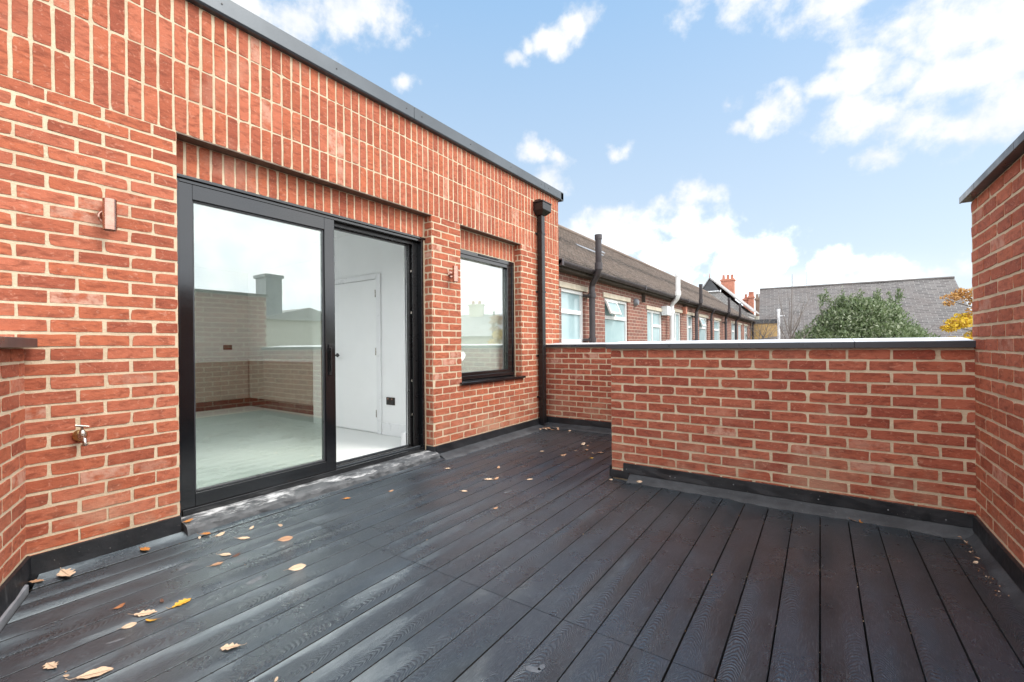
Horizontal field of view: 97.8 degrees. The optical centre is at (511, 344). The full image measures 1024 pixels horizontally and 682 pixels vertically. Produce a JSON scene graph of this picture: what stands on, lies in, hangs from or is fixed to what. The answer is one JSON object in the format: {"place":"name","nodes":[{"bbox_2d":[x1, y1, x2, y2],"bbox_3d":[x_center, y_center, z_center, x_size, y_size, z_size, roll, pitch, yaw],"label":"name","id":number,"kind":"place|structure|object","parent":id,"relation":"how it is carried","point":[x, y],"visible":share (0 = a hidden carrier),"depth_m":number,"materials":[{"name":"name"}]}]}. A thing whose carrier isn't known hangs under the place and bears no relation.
{"place":"outdoors","nodes":[
{"label":"outdoors","id":0,"kind":"place"},
{"bbox_2d":[195,358,312,414],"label":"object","id":1,"kind":"object","parent":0,"point":[279,384],"visible":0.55,"depth_m":7.68,"materials":[{"name":"beige brick"}]},
{"bbox_2d":[0,428,1023,681],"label":"deck","id":2,"kind":"structure","parent":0,"point":[576,562],"depth_m":2.09,"materials":[{"name":"grey wood"}]},
{"bbox_2d":[0,336,37,631],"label":"angled parapet","id":3,"kind":"structure","parent":2,"relation":"on","point":[15,574],"depth_m":2.08,"materials":[{"name":"red brick"}]},
{"bbox_2d":[28,579,43,582],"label":"fallen leaf","id":4,"kind":"object","parent":2,"relation":"on","point":[35,580],"visible":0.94,"depth_m":2.21,"materials":[{"name":"brown plant"}]},
{"bbox_2d":[43,661,58,668],"bbox_3d":[-1.689,1.177,1.641,0.091,0.011,0.044,-3,-4,25],"label":"fallen leaf","id":5,"kind":"object","parent":2,"relation":"on","point":[51,665],"visible":1,"depth_m":1.65,"materials":[{"name":"beige plant"}]},
{"bbox_2d":[57,567,75,576],"bbox_3d":[-2.301,1.163,2.285,0.142,0.017,0.073,-1,0,7],"label":"fallen leaf","id":6,"kind":"object","parent":2,"relation":"on","point":[66,572],"visible":1,"depth_m":2.29,"materials":[{"name":"beige plant"}]},
{"bbox_2d":[65,666,113,679],"bbox_3d":[-1.507,1.171,1.594,0.129,0.016,0.050,2,2,-29],"label":"fallen leaf","id":7,"kind":"object","parent":2,"relation":"on","point":[96,672],"visible":1,"depth_m":1.60,"materials":[{"name":"beige plant"}]},
{"bbox_2d":[121,622,136,627],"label":"fallen leaf","id":8,"kind":"object","parent":2,"relation":"on","point":[131,624],"visible":1,"depth_m":1.87,"materials":[{"name":"beige plant"}]},
{"bbox_2d":[132,609,156,616],"bbox_3d":[-1.618,1.175,1.954,0.101,0.012,0.052,-1,0,-39],"label":"fallen leaf","id":9,"kind":"object","parent":2,"relation":"on","point":[144,613],"visible":1,"depth_m":1.96,"materials":[{"name":"beige plant"}]},
{"bbox_2d":[166,598,190,608],"bbox_3d":[-1.517,1.173,2.032,0.051,0.016,0.100,-1,0,43],"label":"fallen leaf","id":10,"kind":"object","parent":2,"relation":"on","point":[180,602],"visible":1,"depth_m":2.04,"materials":[{"name":"yellow plant"}]},
{"bbox_2d":[220,642,244,650],"bbox_3d":[-1.085,1.171,1.738,0.098,0.009,0.048,-3,-3,-9],"label":"fallen leaf","id":11,"kind":"object","parent":2,"relation":"on","point":[227,646],"visible":1,"depth_m":1.74,"materials":[{"name":"beige plant"}]},
{"bbox_2d":[0,0,563,590],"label":"brick building","id":12,"kind":"structure","parent":2,"relation":"on","point":[274,190],"depth_m":3.22,"materials":[{"name":"brick"}]},
{"bbox_2d":[72,425,88,445],"bbox_3d":[-2.286,0.476,2.375,0.110,0.112,0.062,-1,0,35],"label":"garden tap","id":13,"kind":"object","parent":12,"relation":"attached to","point":[80,435],"visible":1,"depth_m":2.37,"materials":[{"name":"silver metal"}]},
{"bbox_2d":[97,198,116,231],"bbox_3d":[-2.234,-0.717,2.472,0.101,0.173,0.076,-1,0,35],"label":"wall light","id":14,"kind":"object","parent":12,"relation":"attached to","point":[107,215],"visible":1,"depth_m":2.44,"materials":[{"name":"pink metal"}]},
{"bbox_2d":[177,173,424,516],"bbox_3d":[-1.586,-0.002,3.785,0.168,2.209,2.212,-1,0,35],"label":"sliding door","id":15,"kind":"structure","parent":12,"relation":"in","point":[191,191],"depth_m":3.52,"materials":[{"name":"black metal"}]},
{"bbox_2d":[335,273,381,433],"bbox_3d":[-2.040,0.111,5.701,1.050,1.962,0.079,-1,0,35],"label":"interior door","id":16,"kind":"structure","parent":12,"relation":"in","point":[358,342],"depth_m":5.66,"materials":[{"name":"white paint"}]},
{"bbox_2d":[448,266,457,281],"bbox_3d":[-0.625,-0.761,4.802,0.101,0.170,0.076,-1,0,35],"label":"wall light","id":17,"kind":"object","parent":12,"relation":"attached to","point":[453,274],"visible":1,"depth_m":4.77,"materials":[{"name":"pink metal"}]},
{"bbox_2d":[460,249,525,384],"bbox_3d":[-0.309,-0.334,5.536,0.293,1.557,1.291,-1,0,35],"label":"window","id":18,"kind":"structure","parent":12,"relation":"in","point":[481,335],"depth_m":5.70,"materials":[{"name":"clear glass"}]},
{"bbox_2d":[533,199,551,423],"bbox_3d":[0.444,-0.467,6.284,0.167,3.145,0.250,-1,0,35],"label":"downpipe","id":19,"kind":"object","parent":12,"relation":"attached to","point":[541,209],"visible":1,"depth_m":6.27,"materials":[{"name":"black plastic"}]},
{"bbox_2d":[278,536,292,540],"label":"fallen leaf","id":20,"kind":"object","parent":2,"relation":"on","point":[285,538],"visible":1,"depth_m":2.70,"materials":[{"name":"plant"}]},
{"bbox_2d":[283,564,305,570],"bbox_3d":[-1.137,1.168,2.338,0.110,0.032,0.012,2,-40,-34],"label":"fallen leaf","id":21,"kind":"object","parent":2,"relation":"on","point":[298,567],"visible":1,"depth_m":2.35,"materials":[{"name":"beige plant"}]},
{"bbox_2d":[65,467,1009,681],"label":"leaf debris","id":22,"kind":"object","parent":2,"relation":"on","point":[746,576],"visible":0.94,"depth_m":2.19,"materials":[{"name":"brown plant"}]},
{"bbox_2d":[546,337,976,539],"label":"parapet wall","id":23,"kind":"structure","parent":2,"relation":"on","point":[878,431],"depth_m":3.17,"materials":[{"name":"brick"}]},
{"bbox_2d":[959,131,1023,624],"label":"side wall","id":24,"kind":"structure","parent":2,"relation":"on","point":[993,193],"depth_m":2.27,"materials":[{"name":"red brick"}]},
{"bbox_2d":[231,0,1023,314],"label":"sky","id":25,"kind":"structure","parent":0,"point":[759,142],"materials":[{"name":"blue"}]},
{"bbox_2d":[558,224,755,342],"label":"terraced building","id":26,"kind":"structure","parent":0,"point":[608,294],"depth_m":10.82,"materials":[{"name":"tile"}]},
{"bbox_2d":[559,281,587,342],"bbox_3d":[1.030,-0.550,7.830,0.162,1.018,1.102,-1,0,35],"label":"window","id":27,"kind":"structure","parent":26,"relation":"in","point":[571,294],"depth_m":7.86,"materials":[{"name":"white glass"}]},
{"bbox_2d":[603,292,630,341],"bbox_3d":[2.228,-0.326,9.477,0.258,1.448,1.530,-1,0,35],"label":"window","id":28,"kind":"structure","parent":26,"relation":"in","point":[615,305],"depth_m":9.47,"materials":[{"name":"white glass"}]},
{"bbox_2d":[646,305,661,340],"bbox_3d":[3.694,-0.301,11.682,0.162,1.368,1.515,-1,0,35],"label":"window","id":29,"kind":"structure","parent":26,"relation":"in","point":[653,313],"depth_m":11.74,"materials":[{"name":"white glass"}]},
{"bbox_2d":[674,308,682,340],"bbox_3d":[4.923,-0.353,13.461,0.162,1.448,1.150,-1,0,35],"label":"window","id":30,"kind":"structure","parent":26,"relation":"in","point":[677,311],"depth_m":13.63,"materials":[{"name":"white glass"}]},
{"bbox_2d":[687,312,693,340],"bbox_3d":[5.846,-0.357,14.798,0.162,1.438,1.080,-1,0,35],"label":"window","id":31,"kind":"structure","parent":26,"relation":"in","point":[689,319],"depth_m":14.97,"materials":[{"name":"white glass"}]},
{"bbox_2d":[698,314,708,339],"bbox_3d":[7.053,-0.379,16.459,0.258,1.458,1.625,-1,0,35],"label":"window","id":32,"kind":"structure","parent":26,"relation":"in","point":[702,318],"depth_m":16.48,"materials":[{"name":"white glass"}]},
{"bbox_2d":[714,317,720,339],"bbox_3d":[8.549,-0.388,18.710,0.162,1.448,1.590,-1,0,35],"label":"window","id":33,"kind":"structure","parent":26,"relation":"in","point":[716,320],"depth_m":18.87,"materials":[{"name":"white glass"}]},
{"bbox_2d":[731,321,734,339],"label":"window","id":34,"kind":"structure","parent":26,"relation":"in","point":[732,322],"depth_m":22.32,"materials":[{"name":"white glass"}]},
{"bbox_2d":[738,322,741,339],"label":"window","id":35,"kind":"structure","parent":26,"relation":"in","point":[739,324],"depth_m":24.24,"materials":[{"name":"white glass"}]},
{"bbox_2d":[744,324,747,339],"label":"window","id":36,"kind":"structure","parent":26,"relation":"in","point":[745,325],"depth_m":26.17,"materials":[{"name":"white glass"}]},
{"bbox_2d":[702,273,758,319],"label":"gabled house","id":37,"kind":"structure","parent":0,"point":[712,287],"depth_m":34.01,"materials":[{"name":"brick"}]},
{"bbox_2d":[742,292,759,319],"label":"brick house","id":38,"kind":"structure","parent":0,"point":[749,300],"depth_m":39.69,"materials":[{"name":"brick"}]},
{"bbox_3d":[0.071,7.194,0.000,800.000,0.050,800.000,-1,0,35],"label":"ground","id":39,"kind":"structure","parent":0,"visible":0},
{"bbox_2d":[746,305,780,339],"bbox_3d":[14.355,2.046,25.819,1.808,9.966,3.011,-1,0,-26],"label":"bare shrub","id":40,"kind":"object","parent":39,"relation":"on","point":[763,338],"visible":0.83,"depth_m":25.80,"materials":[{"name":"brown plant"}]},
{"bbox_2d":[751,319,776,339],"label":"yellow brick outbuilding","id":41,"kind":"structure","parent":39,"relation":"on","point":[771,321],"depth_m":27.40,"materials":[{"name":"brick"}]},
{"bbox_2d":[777,309,784,338],"bbox_3d":[16.062,2.432,26.599,0.410,9.160,0.180,-1,0,35],"label":"flue pipe","id":42,"kind":"object","parent":39,"relation":"on","point":[778,318],"visible":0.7,"depth_m":26.61,"materials":[{"name":"white paint"}]},
{"bbox_2d":[766,273,833,338],"bbox_3d":[9.356,2.074,15.030,2.081,10.008,2.205,-1,0,0],"label":"bare birch","id":43,"kind":"object","parent":39,"relation":"on","point":[791,335],"visible":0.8,"depth_m":14.90,"materials":[{"name":"plant"}]},
{"bbox_2d":[759,276,971,339],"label":"slate roofed hall","id":44,"kind":"structure","parent":39,"relation":"on","point":[922,302],"depth_m":27.05,"materials":[{"name":"grey stone"}]},
{"bbox_2d":[792,286,940,338],"bbox_3d":[13.221,2.388,16.981,4.980,9.324,4.567,-1,0,35],"label":"evergreen tree","id":45,"kind":"object","parent":39,"relation":"on","point":[858,316],"visible":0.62,"depth_m":16.44,"materials":[{"name":"green plant"}]},
{"bbox_2d":[939,288,972,339],"bbox_3d":[9.341,2.878,8.985,1.362,8.404,0.868,-1,0,20],"label":"autumn tree","id":46,"kind":"object","parent":39,"relation":"on","point":[962,320],"visible":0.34,"depth_m":8.94,"materials":[{"name":"yellow plant"}]}
]}

